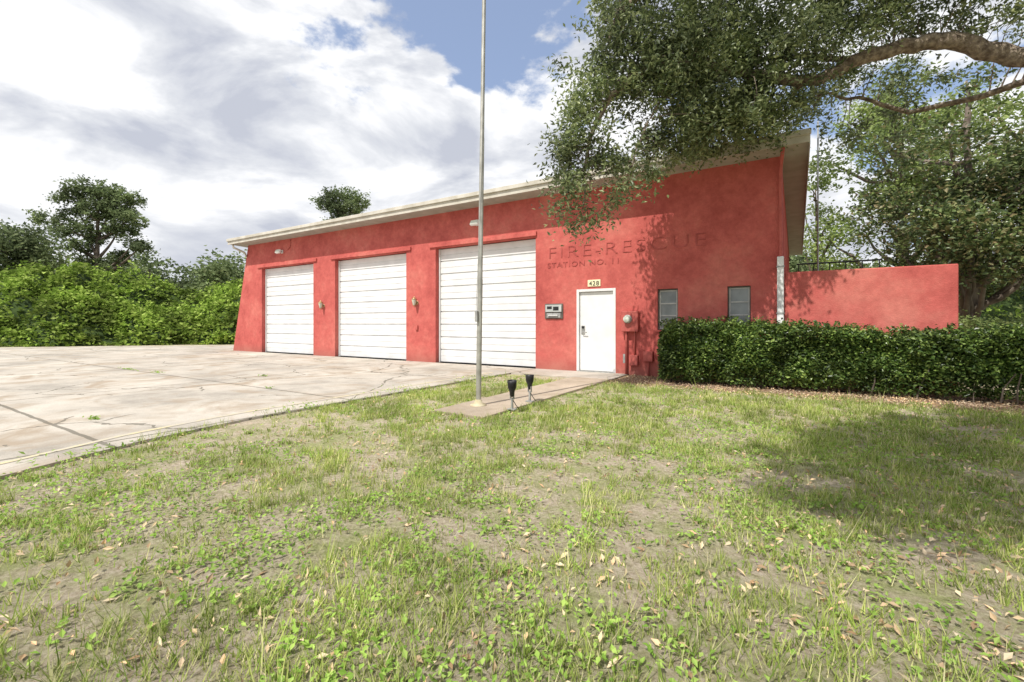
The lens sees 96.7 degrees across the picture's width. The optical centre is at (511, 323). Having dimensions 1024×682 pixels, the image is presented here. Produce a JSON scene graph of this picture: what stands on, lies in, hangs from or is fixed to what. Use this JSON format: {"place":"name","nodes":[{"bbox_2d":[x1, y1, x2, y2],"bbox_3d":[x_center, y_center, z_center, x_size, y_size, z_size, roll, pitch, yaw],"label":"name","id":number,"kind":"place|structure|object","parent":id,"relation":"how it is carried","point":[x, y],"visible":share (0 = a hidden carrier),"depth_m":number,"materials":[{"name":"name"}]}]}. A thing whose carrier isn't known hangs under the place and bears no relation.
{"place":"outdoors","nodes":[
{"label":"outdoors","id":0,"kind":"place"},
{"bbox_2d":[0,345,628,478],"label":"driveway","id":1,"kind":"structure","parent":0,"point":[50,397],"depth_m":8.84,"materials":[{"name":"concrete"}]},
{"bbox_2d":[0,372,492,463],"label":"curb","id":2,"kind":"object","parent":1,"relation":"on","point":[191,422],"visible":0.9,"depth_m":5.41,"materials":[{"name":"beige concrete"}]},
{"bbox_2d":[16,367,507,469],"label":"crack weeds","id":3,"kind":"object","parent":1,"relation":"on","point":[122,444],"visible":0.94,"depth_m":5.80,"materials":[{"name":"green plant"}]},
{"bbox_2d":[0,344,1023,681],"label":"ground","id":4,"kind":"structure","parent":0,"point":[106,572],"depth_m":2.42,"materials":[{"name":"green plant"}]},
{"bbox_2d":[0,217,78,276],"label":"oak tree","id":5,"kind":"object","parent":4,"relation":"on","point":[17,245],"visible":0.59,"depth_m":39.43,"materials":[{"name":"green plant"}]},
{"bbox_2d":[22,174,160,273],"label":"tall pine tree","id":6,"kind":"object","parent":4,"relation":"on","point":[106,201],"visible":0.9,"depth_m":44.55,"materials":[{"name":"green plant"}]},
{"bbox_2d":[308,184,370,220],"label":"pine tree","id":7,"kind":"object","parent":4,"relation":"on","point":[348,200],"visible":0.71,"depth_m":49.51,"materials":[{"name":"green plant"}]},
{"bbox_2d":[0,258,1023,346],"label":"vine thicket","id":8,"kind":"object","parent":4,"relation":"on","point":[75,303],"visible":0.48,"depth_m":27.28,"materials":[{"name":"green plant"}]},
{"bbox_2d":[0,374,1023,681],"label":"lawn weeds","id":9,"kind":"object","parent":4,"relation":"on","point":[478,594],"visible":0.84,"depth_m":2.63,"materials":[{"name":"green plant"}]},
{"bbox_2d":[507,379,518,411],"bbox_3d":[0.003,1.018,6.368,0.146,0.464,0.165,0,0,32],"label":"garden spotlight","id":10,"kind":"object","parent":4,"relation":"on","point":[512,384],"visible":0.93,"depth_m":6.33,"materials":[{"name":"grey metal"}]},
{"bbox_2d":[226,128,810,382],"bbox_3d":[-0.221,-1.165,19.951,22.000,5.030,13.195,0,0,32],"label":"fire station","id":11,"kind":"object","parent":4,"relation":"on","point":[725,237],"visible":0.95,"depth_m":12.62,"materials":[{"name":"red paint"}]},
{"bbox_2d":[275,249,282,253],"bbox_3d":[-9.498,-2.941,18.579,0.300,0.164,0.248,0,0,32],"label":"wall floodlight","id":12,"kind":"object","parent":11,"relation":"attached to","point":[278,251],"depth_m":18.49,"materials":[{"name":"white paint"}]},
{"bbox_2d":[267,264,312,353],"bbox_3d":[-9.075,-0.564,18.727,3.560,3.568,0.045,0,0,32],"label":"overhead door","id":13,"kind":"structure","parent":11,"relation":"in","point":[290,289],"depth_m":18.73,"materials":[{"name":"white paint"}]},
{"bbox_2d":[318,300,324,309],"bbox_3d":[-7.197,-0.706,17.167,0.180,0.368,0.205,0,0,32],"label":"wall lantern","id":14,"kind":"object","parent":11,"relation":"attached to","point":[320,303],"depth_m":17.12,"materials":[{"name":"beige metal"}]},
{"bbox_2d":[340,254,405,358],"bbox_3d":[-4.907,-0.564,16.123,3.630,3.568,0.045,0,0,32],"label":"overhead door","id":15,"kind":"structure","parent":11,"relation":"in","point":[373,290],"depth_m":16.09,"materials":[{"name":"white paint"}]},
{"bbox_2d":[412,296,417,306],"bbox_3d":[-3.126,-0.706,14.623,0.180,0.368,0.205,0,0,32],"label":"wall lantern","id":16,"kind":"object","parent":11,"relation":"attached to","point":[414,302],"depth_m":14.57,"materials":[{"name":"beige metal"}]},
{"bbox_2d":[470,219,478,225],"bbox_3d":[-1.060,-2.941,13.307,0.300,0.164,0.248,0,0,32],"label":"wall floodlight","id":17,"kind":"object","parent":11,"relation":"attached to","point":[474,222],"depth_m":13.21,"materials":[{"name":"white paint"}]},
{"bbox_2d":[441,239,535,366],"bbox_3d":[-0.760,-0.564,13.531,3.570,3.568,0.045,0,0,32],"label":"overhead door","id":18,"kind":"structure","parent":11,"relation":"in","point":[509,268],"depth_m":13.39,"materials":[{"name":"white paint"}]},
{"bbox_2d":[545,303,562,318],"bbox_3d":[1.100,-0.330,12.055,0.530,0.400,0.082,0,0,32],"label":"wall drop box","id":19,"kind":"object","parent":11,"relation":"attached to","point":[553,311],"visible":1,"depth_m":12.03,"materials":[{"name":"grey metal"}]},
{"bbox_2d":[580,291,612,371],"bbox_3d":[2.149,0.195,11.534,0.890,2.000,0.040,0,0,32],"label":"entry door","id":20,"kind":"structure","parent":11,"relation":"in","point":[596,308],"depth_m":11.52,"materials":[{"name":"white paint"}]},
{"bbox_2d":[621,311,653,376],"bbox_3d":[2.956,0.475,10.789,0.740,1.550,0.262,0,0,32],"label":"electric meter","id":21,"kind":"object","parent":11,"relation":"attached to","point":[629,321],"visible":0.99,"depth_m":10.85,"materials":[{"name":"red paint"}]},
{"bbox_2d":[661,291,675,327],"bbox_3d":[3.664,-0.330,10.638,0.348,0.840,0.006,0,0,32],"label":"window glass","id":22,"kind":"structure","parent":11,"relation":"in","point":[666,297],"depth_m":10.64,"materials":[{"name":"grey glass"}]},
{"bbox_2d":[731,289,747,325],"bbox_3d":[4.923,-0.330,9.851,0.338,0.840,0.006,0,0,32],"label":"window glass","id":23,"kind":"structure","parent":11,"relation":"in","point":[736,294],"depth_m":9.84,"materials":[{"name":"grey glass"}]},
{"bbox_2d":[435,377,609,418],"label":"walkway","id":24,"kind":"structure","parent":4,"relation":"on","point":[498,403],"depth_m":7.46,"materials":[{"name":"concrete"}]},
{"bbox_2d":[470,0,485,406],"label":"flagpole","id":25,"kind":"object","parent":24,"relation":"on","point":[478,320],"visible":1,"depth_m":6.72,"materials":[{"name":"metal"}]},
{"bbox_2d":[525,374,534,401],"bbox_3d":[0.290,1.018,7.065,0.166,0.464,0.134,0,0,32],"label":"garden spotlight","id":26,"kind":"object","parent":24,"relation":"on","point":[529,379],"visible":0.9,"depth_m":7.03,"materials":[{"name":"grey metal"}]},
{"bbox_2d":[52,241,1020,296],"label":"distant tree belt","id":27,"kind":"object","parent":4,"relation":"on","point":[221,270],"visible":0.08,"depth_m":49.24,"materials":[{"name":"green plant"}]},
{"bbox_2d":[526,0,1023,261],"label":"live oak tree","id":28,"kind":"object","parent":4,"relation":"on","point":[682,62],"visible":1,"depth_m":7.84,"materials":[{"name":"green plant"}]},
{"bbox_2d":[817,121,818,270],"bbox_3d":[7.033,-1.700,10.463,0.034,5.900,0.036,0,0,32],"label":"utility mast","id":29,"kind":"object","parent":4,"relation":"on","point":[817,197],"visible":0.68,"depth_m":10.45,"materials":[{"name":"grey metal"}]},
{"bbox_2d":[613,375,1023,414],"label":"mulch bed","id":30,"kind":"object","parent":4,"relation":"on","point":[845,392],"visible":0.2,"depth_m":8.11,"materials":[{"name":"brown soil"}]},
{"bbox_2d":[0,374,1023,681],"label":"fallen leaves","id":31,"kind":"object","parent":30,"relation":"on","point":[736,388],"visible":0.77,"depth_m":2.66,"materials":[{"name":"beige plant"}]},
{"bbox_2d":[656,315,1023,404],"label":"hedge","id":32,"kind":"object","parent":30,"relation":"on","point":[990,361],"visible":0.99,"depth_m":8.00,"materials":[{"name":"green plant"}]},
{"bbox_2d":[804,172,857,270],"bbox_3d":[15.226,-2.914,22.426,3.940,8.358,3.754,0,0,-11],"label":"young tree","id":33,"kind":"object","parent":4,"relation":"on","point":[837,219],"visible":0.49,"depth_m":22.01,"materials":[{"name":"green plant"}]},
{"bbox_2d":[796,259,881,271],"bbox_3d":[7.928,-0.135,11.083,1.700,2.769,0.040,0,0,32],"label":"service railing","id":34,"kind":"object","parent":4,"relation":"on","point":[839,262],"visible":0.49,"depth_m":11.04,"materials":[{"name":"black metal"}]},
{"bbox_2d":[785,264,957,394],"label":"perimeter wall","id":35,"kind":"structure","parent":4,"relation":"on","point":[922,297],"depth_m":8.52,"materials":[{"name":"red paint"}]},
{"bbox_2d":[803,54,1017,270],"bbox_3d":[15.886,-4.895,19.801,8.225,12.373,8.829,0,0,32],"label":"oak tree","id":36,"kind":"object","parent":4,"relation":"on","point":[827,180],"visible":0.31,"depth_m":19.44,"materials":[{"name":"green plant"}]},
{"bbox_2d":[823,60,1023,329],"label":"magnolia tree","id":37,"kind":"object","parent":4,"relation":"on","point":[970,245],"visible":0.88,"depth_m":13.48,"materials":[{"name":"green plant"}]},
{"bbox_2d":[921,70,1023,258],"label":"oak tree","id":38,"kind":"object","parent":4,"relation":"on","point":[1004,101],"visible":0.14,"depth_m":18.66,"materials":[{"name":"green plant"}]},
{"bbox_2d":[958,297,1023,334],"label":"shrub","id":39,"kind":"object","parent":4,"relation":"on","point":[968,323],"visible":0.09,"depth_m":11.02,"materials":[{"name":"green plant"}]},
{"bbox_2d":[977,123,1023,266],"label":"magnolia tree","id":40,"kind":"object","parent":4,"relation":"on","point":[1022,204],"visible":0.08,"depth_m":14.53,"materials":[{"name":"green plant"}]},
{"bbox_2d":[0,0,1023,280],"label":"sky","id":41,"kind":"structure","parent":0,"point":[227,116],"materials":[{"name":"white"}]}
]}

